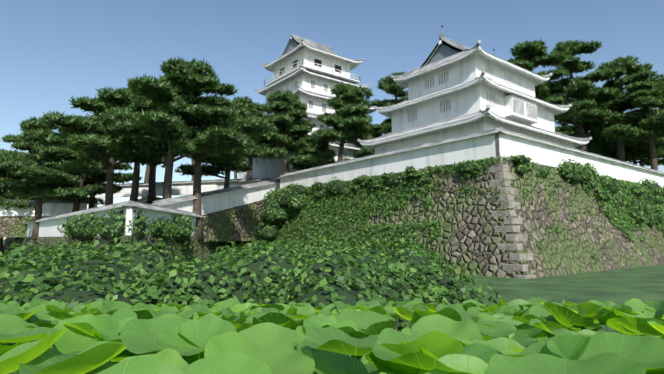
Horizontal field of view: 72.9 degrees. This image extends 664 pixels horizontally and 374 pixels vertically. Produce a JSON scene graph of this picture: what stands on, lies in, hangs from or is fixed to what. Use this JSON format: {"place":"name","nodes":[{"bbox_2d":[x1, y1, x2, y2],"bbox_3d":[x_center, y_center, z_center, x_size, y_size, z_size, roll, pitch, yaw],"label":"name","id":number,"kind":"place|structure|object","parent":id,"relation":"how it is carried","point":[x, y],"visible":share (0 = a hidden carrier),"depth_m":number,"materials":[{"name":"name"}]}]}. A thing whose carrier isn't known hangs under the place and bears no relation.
{"place":"outdoors","nodes":[
{"label":"outdoors","id":0,"kind":"place"},
{"bbox_2d":[137,197,161,203],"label":"terrain","id":1,"kind":"structure","parent":0,"point":[143,200],"depth_m":73.58,"materials":[{"name":"green plant"}]},
{"bbox_2d":[0,180,279,237],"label":"wall","id":2,"kind":"structure","parent":1,"relation":"on","point":[209,204],"depth_m":51.95,"materials":[{"name":"white paint"}]},
{"bbox_2d":[3,178,279,223],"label":"dobei tiles","id":3,"kind":"object","parent":2,"relation":"on","point":[128,203],"visible":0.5,"depth_m":45.18,"materials":[{"name":"grey tile"}]},
{"bbox_2d":[0,39,663,255],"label":"pine","id":4,"kind":"object","parent":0,"point":[128,104],"depth_m":55.75,"materials":[{"name":"green plant"}]},
{"bbox_2d":[0,0,663,238],"label":"sky","id":5,"kind":"structure","parent":0,"point":[52,51],"materials":[{"name":"blue"}]},
{"bbox_2d":[3,239,663,335],"bbox_3d":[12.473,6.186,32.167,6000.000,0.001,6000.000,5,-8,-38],"label":"moat water","id":6,"kind":"structure","parent":0,"point":[623,286],"depth_m":23.33,"materials":[{"name":"green liquid"}]},
{"bbox_2d":[0,200,264,263],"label":"stone wall","id":7,"kind":"structure","parent":6,"relation":"on","point":[239,223],"depth_m":48.71,"materials":[{"name":"stone"}]},
{"bbox_2d":[0,187,501,347],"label":"bushes","id":8,"kind":"object","parent":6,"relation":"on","point":[153,287],"visible":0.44,"depth_m":13.25,"materials":[{"name":"green plant"}]},
{"bbox_2d":[3,315,644,373],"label":"lotus stems","id":9,"kind":"object","parent":6,"relation":"on","point":[17,371],"visible":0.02,"depth_m":4.81,"materials":[{"name":"green plant"}]},
{"bbox_2d":[0,296,663,373],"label":"lotus leaves","id":10,"kind":"object","parent":9,"relation":"on","point":[231,336],"visible":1,"depth_m":3.68,"materials":[{"name":"green plant"}]},
{"bbox_2d":[266,156,663,277],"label":"stone wall","id":11,"kind":"structure","parent":6,"relation":"on","point":[469,239],"depth_m":35.07,"materials":[{"name":"stone"}]},
{"bbox_2d":[266,154,663,259],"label":"ivy","id":12,"kind":"object","parent":11,"relation":"attached to","point":[477,165],"depth_m":42.60,"materials":[{"name":"green plant"}]},
{"label":"platform top","id":13,"kind":"object","parent":11,"relation":"on","visible":0},
{"bbox_2d":[238,36,380,178],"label":"keep walls","id":14,"kind":"structure","parent":13,"relation":"on","point":[273,166],"depth_m":76.15,"materials":[{"name":"white paint"}]},
{"bbox_2d":[263,59,360,161],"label":"windows","id":15,"kind":"structure","parent":14,"relation":"in","point":[324,105],"depth_m":75.61,"materials":[{"name":"grey wood"}]},
{"bbox_2d":[264,59,359,85],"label":"balcony railing","id":16,"kind":"object","parent":14,"relation":"attached to","point":[310,67],"visible":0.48,"depth_m":78.00,"materials":[{"name":"white wood"}]},
{"bbox_2d":[254,34,373,148],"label":"tiled roof","id":17,"kind":"structure","parent":14,"relation":"on","point":[318,46],"depth_m":80.08,"materials":[{"name":"grey tile"}]},
{"bbox_2d":[285,39,299,53],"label":"gable","id":18,"kind":"structure","parent":17,"relation":"attached to","point":[293,44],"depth_m":80.69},
{"bbox_2d":[277,131,663,188],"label":"wall","id":19,"kind":"structure","parent":13,"relation":"on","point":[495,144],"depth_m":40.40,"materials":[{"name":"white paint"}]},
{"bbox_2d":[278,127,663,176],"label":"dobei tiles","id":20,"kind":"object","parent":19,"relation":"on","point":[500,129],"visible":0.35,"depth_m":40.90,"materials":[{"name":"grey tile"}]},
{"bbox_2d":[360,39,588,153],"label":"turret walls","id":21,"kind":"structure","parent":13,"relation":"on","point":[469,98],"depth_m":44.63,"materials":[{"name":"white paint"}]},
{"bbox_2d":[408,67,536,121],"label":"turret window","id":22,"kind":"structure","parent":21,"relation":"in","point":[533,114],"depth_m":44.60,"materials":[{"name":"white wood"}]},
{"bbox_2d":[358,35,591,143],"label":"turret roof","id":23,"kind":"structure","parent":21,"relation":"on","point":[447,59],"depth_m":46.11,"materials":[{"name":"grey tile"}]},
{"bbox_2d":[425,43,458,65],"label":"gable","id":24,"kind":"structure","parent":23,"relation":"attached to","point":[443,51],"depth_m":47.33,"materials":[{"name":"white paint"}]},
{"bbox_2d":[485,156,535,278],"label":"corner stones","id":25,"kind":"object","parent":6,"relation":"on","point":[515,205],"visible":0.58,"depth_m":31.13,"materials":[{"name":"grey stone"}]}
]}

